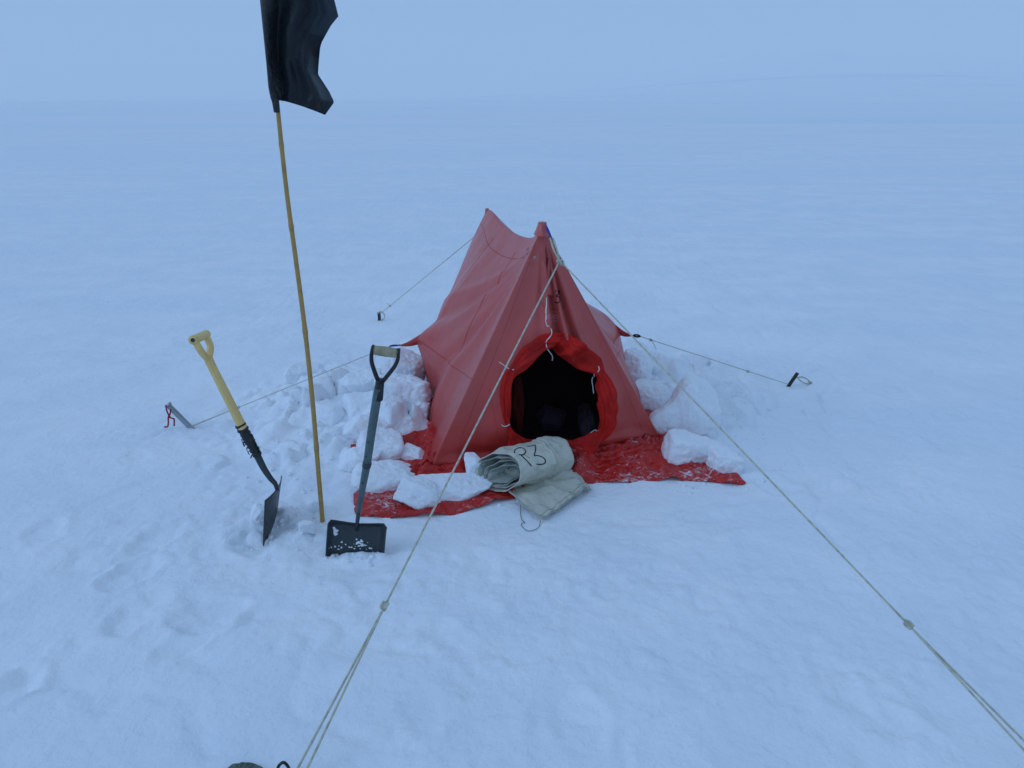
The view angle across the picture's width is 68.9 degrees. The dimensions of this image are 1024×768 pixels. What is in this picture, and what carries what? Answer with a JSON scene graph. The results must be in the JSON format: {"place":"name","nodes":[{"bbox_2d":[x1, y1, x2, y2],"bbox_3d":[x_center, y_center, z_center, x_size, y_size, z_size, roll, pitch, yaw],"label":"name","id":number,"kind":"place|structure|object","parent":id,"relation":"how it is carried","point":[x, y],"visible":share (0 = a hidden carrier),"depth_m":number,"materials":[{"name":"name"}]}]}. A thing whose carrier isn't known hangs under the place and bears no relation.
{"place":"outdoors","nodes":[
{"label":"outdoors","id":0,"kind":"place"},
{"bbox_2d":[228,762,262,767],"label":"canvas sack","id":1,"kind":"object","parent":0,"point":[244,765],"visible":1,"depth_m":2.00,"materials":[{"name":"grey fabric"}]},
{"bbox_2d":[0,54,1023,767],"bbox_3d":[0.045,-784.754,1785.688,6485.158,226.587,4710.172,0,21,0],"label":"snow ground","id":2,"kind":"structure","parent":0,"point":[842,234],"depth_m":4.04,"materials":[{"name":"white snow"}]},
{"bbox_2d":[164,402,194,428],"bbox_3d":[-1.805,0.221,4.136,0.237,0.251,0.047,0,21,0],"label":"snow stake","id":3,"kind":"object","parent":2,"relation":"in","point":[174,411],"visible":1,"depth_m":4.12,"materials":[{"name":"grey metal"}]},
{"bbox_2d":[188,330,281,545],"bbox_3d":[-1.103,0.274,3.067,0.252,1.026,0.221,0,21,0],"label":"snow shovel","id":4,"kind":"object","parent":2,"relation":"on","point":[271,501],"visible":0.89,"depth_m":3.01,"materials":[{"name":"wood"}]},
{"bbox_2d":[250,503,263,525],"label":"snow block","id":5,"kind":"object","parent":2,"relation":"on","point":[257,514],"depth_m":3.16,"materials":[{"name":"white snow"}]},
{"bbox_2d":[276,761,289,767],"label":"anchor loop","id":6,"kind":"object","parent":2,"relation":"on","point":[285,763],"visible":1,"depth_m":2.00,"materials":[{"name":"black metal"}]},
{"bbox_2d":[283,362,312,383],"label":"snow block","id":7,"kind":"object","parent":2,"relation":"on","point":[293,373],"depth_m":4.69,"materials":[{"name":"white snow"}]},
{"bbox_2d":[260,0,337,522],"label":"marker flag","id":8,"kind":"object","parent":2,"relation":"on","point":[295,32],"visible":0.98,"depth_m":2.59,"materials":[{"name":"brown wood"}]},
{"bbox_2d":[298,520,315,533],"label":"snow block","id":9,"kind":"object","parent":2,"relation":"on","point":[306,526],"depth_m":3.07,"materials":[{"name":"white snow"}]},
{"bbox_2d":[310,400,345,426],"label":"snow block","id":10,"kind":"object","parent":2,"relation":"on","point":[330,413],"depth_m":4.08,"materials":[{"name":"white snow"}]},
{"bbox_2d":[342,391,372,420],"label":"snow block","id":11,"kind":"object","parent":2,"relation":"on","point":[356,403],"depth_m":4.05,"materials":[{"name":"white snow"}]},
{"bbox_2d":[339,446,381,471],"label":"snow block","id":12,"kind":"object","parent":2,"relation":"on","point":[351,459],"depth_m":3.63,"materials":[{"name":"white snow"}]},
{"bbox_2d":[341,368,380,391],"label":"snow block","id":13,"kind":"object","parent":2,"relation":"on","point":[359,380],"depth_m":4.35,"materials":[{"name":"white snow"}]},
{"bbox_2d":[325,344,400,556],"bbox_3d":[-0.574,0.338,2.857,0.337,1.010,0.115,0,21,0],"label":"snow shovel","id":14,"kind":"object","parent":2,"relation":"on","point":[342,537],"visible":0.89,"depth_m":2.96,"materials":[{"name":"metal"}]},
{"bbox_2d":[343,414,390,442],"bbox_3d":[-0.755,0.247,3.889,0.227,0.178,0.295,10,23,24],"label":"snow block","id":15,"kind":"object","parent":2,"relation":"on","point":[354,427],"depth_m":3.81,"materials":[{"name":"white snow"}]},
{"bbox_2d":[377,311,384,320],"bbox_3d":[-1.077,-0.515,6.166,0.067,0.184,0.020,0,21,0],"label":"snow stake","id":16,"kind":"object","parent":2,"relation":"on","point":[379,316],"visible":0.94,"depth_m":6.15,"materials":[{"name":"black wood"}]},
{"bbox_2d":[351,459,414,492],"bbox_3d":[-0.592,0.444,3.512,0.325,0.148,0.218,-4,21,-10],"label":"snow block","id":17,"kind":"object","parent":2,"relation":"on","point":[386,475],"depth_m":3.45,"materials":[{"name":"white snow"}]},
{"bbox_2d":[379,410,412,430],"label":"snow block","id":18,"kind":"object","parent":2,"relation":"on","point":[405,421],"depth_m":3.91,"materials":[{"name":"white snow"}]},
{"bbox_2d":[374,373,432,410],"bbox_3d":[-0.609,0.060,4.144,0.336,0.203,0.297,0,21,0],"label":"snow block","id":19,"kind":"object","parent":2,"relation":"on","point":[410,389],"depth_m":4.04,"materials":[{"name":"white snow"}]},
{"bbox_2d":[390,346,425,379],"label":"snow block","id":20,"kind":"object","parent":2,"relation":"on","point":[410,362],"depth_m":4.30,"materials":[{"name":"white snow"}]},
{"bbox_2d":[409,401,430,418],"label":"snow block","id":21,"kind":"object","parent":2,"relation":"on","point":[425,408],"depth_m":4.02,"materials":[{"name":"white snow"}]},
{"bbox_2d":[417,473,492,500],"bbox_3d":[-0.261,0.477,3.441,0.386,0.110,0.252,0,21,0],"label":"snow block","id":22,"kind":"object","parent":2,"relation":"on","point":[462,486],"depth_m":3.39,"materials":[{"name":"white snow"}]},
{"bbox_2d":[245,349,809,566],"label":"snow crumbs","id":23,"kind":"object","parent":2,"relation":"on","point":[371,557],"visible":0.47,"depth_m":3.51,"materials":[{"name":"white snow"}]},
{"bbox_2d":[476,436,591,530],"bbox_3d":[0.137,0.413,3.397,0.457,0.216,0.471,-12,24,-29],"label":"canvas bag","id":24,"kind":"object","parent":2,"relation":"on","point":[544,474],"visible":1,"depth_m":3.43,"materials":[{"name":"beige fabric"}]},
{"bbox_2d":[350,208,745,518],"bbox_3d":[0.137,-0.328,4.007,1.933,1.200,2.087,0,21,0],"label":"mountain tent","id":25,"kind":"object","parent":2,"relation":"on","point":[568,356],"visible":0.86,"depth_m":3.64,"materials":[{"name":"red fabric"}]},
{"bbox_2d":[191,346,389,426],"bbox_3d":[-1.235,0.011,4.173,1.115,0.397,0.022,-4,21,-11],"label":"guy rope","id":26,"kind":"object","parent":25,"relation":"attached to","point":[273,393],"visible":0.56,"depth_m":4.16,"materials":[{"name":"grey fabric"}]},
{"bbox_2d":[356,427,403,460],"bbox_3d":[-0.668,0.323,3.769,0.240,0.173,0.242,-5,21,-14],"label":"snow block","id":27,"kind":"object","parent":25,"relation":"on","point":[389,442],"depth_m":3.70,"materials":[{"name":"white snow"}]},
{"bbox_2d":[401,443,423,459],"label":"snow block","id":28,"kind":"object","parent":25,"relation":"on","point":[411,452],"depth_m":3.70,"materials":[{"name":"white snow"}]},
{"bbox_2d":[393,475,440,509],"bbox_3d":[-0.424,0.494,3.344,0.219,0.139,0.157,0,21,0],"label":"snow block","id":29,"kind":"object","parent":25,"relation":"on","point":[418,492],"depth_m":3.29,"materials":[{"name":"white snow"}]},
{"bbox_2d":[379,238,472,314],"bbox_3d":[-0.603,-0.769,5.299,0.035,0.978,1.752,-14,25,-32],"label":"guy rope","id":30,"kind":"object","parent":25,"relation":"attached to","point":[425,276],"visible":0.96,"depth_m":5.31,"materials":[{"name":"grey fabric"}]},
{"bbox_2d":[297,237,562,767],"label":"guy rope","id":31,"kind":"object","parent":25,"relation":"attached to","point":[384,605],"visible":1,"depth_m":2.27,"materials":[{"name":"beige fabric"}]},
{"bbox_2d":[464,452,483,473],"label":"snow block","id":32,"kind":"object","parent":25,"relation":"on","point":[471,459],"depth_m":3.48,"materials":[{"name":"white snow"}]},
{"bbox_2d":[511,376,523,435],"bbox_3d":[0.028,0.136,3.849,0.072,0.372,0.165,0,21,0],"label":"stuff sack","id":33,"kind":"object","parent":25,"relation":"in","point":[517,408],"visible":0.84,"depth_m":3.78,"materials":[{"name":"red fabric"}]},
{"bbox_2d":[536,405,565,430],"bbox_3d":[0.214,0.188,4.083,0.169,0.140,0.218,0,21,0],"label":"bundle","id":34,"kind":"object","parent":25,"relation":"in","point":[550,418],"visible":1,"depth_m":4.02,"materials":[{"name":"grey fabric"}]},
{"bbox_2d":[577,403,595,436],"bbox_3d":[0.395,0.203,3.932,0.102,0.188,0.313,0,21,0],"label":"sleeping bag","id":35,"kind":"object","parent":25,"relation":"in","point":[586,419],"visible":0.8,"depth_m":3.84,"materials":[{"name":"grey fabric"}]},
{"bbox_2d":[635,378,676,410],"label":"snow block","id":36,"kind":"object","parent":25,"relation":"on","point":[654,395],"depth_m":4.20,"materials":[{"name":"white snow"}]},
{"bbox_2d":[641,336,787,384],"bbox_3d":[1.249,-0.129,4.477,1.128,0.456,0.040,-8,22,-21],"label":"guy rope","id":37,"kind":"object","parent":25,"relation":"attached to","point":[652,340],"visible":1,"depth_m":4.44,"materials":[{"name":"grey fabric"}]},
{"bbox_2d":[624,349,652,380],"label":"snow block","id":38,"kind":"object","parent":2,"relation":"on","point":[639,364],"depth_m":4.38,"materials":[{"name":"white snow"}]},
{"bbox_2d":[649,374,721,438],"bbox_3d":[0.922,0.168,4.011,0.397,0.419,0.241,0,21,0],"label":"snow block","id":39,"kind":"object","parent":2,"relation":"on","point":[679,409],"depth_m":3.92,"materials":[{"name":"white snow"}]},
{"bbox_2d":[661,428,723,464],"bbox_3d":[0.914,0.342,3.765,0.327,0.209,0.213,0,21,0],"label":"snow block","id":40,"kind":"object","parent":2,"relation":"on","point":[681,446],"depth_m":3.68,"materials":[{"name":"white snow"}]},
{"bbox_2d":[706,441,746,473],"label":"snow block","id":41,"kind":"object","parent":2,"relation":"on","point":[723,459],"depth_m":3.60,"materials":[{"name":"white snow"}]},
{"bbox_2d":[558,260,1023,750],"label":"guy rope","id":42,"kind":"object","parent":2,"relation":"attached to","point":[946,664],"visible":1,"depth_m":2.27,"materials":[{"name":"beige fabric"}]},
{"bbox_2d":[786,372,811,386],"bbox_3d":[1.824,0.012,4.771,0.225,0.188,0.028,0,21,0],"label":"snow stake","id":43,"kind":"object","parent":2,"relation":"on","point":[793,378],"visible":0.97,"depth_m":4.75,"materials":[{"name":"black metal"}]},
{"bbox_2d":[0,0,1023,99],"label":"sky","id":44,"kind":"structure","parent":0,"point":[50,49],"materials":[{"name":"blue"}]}
]}

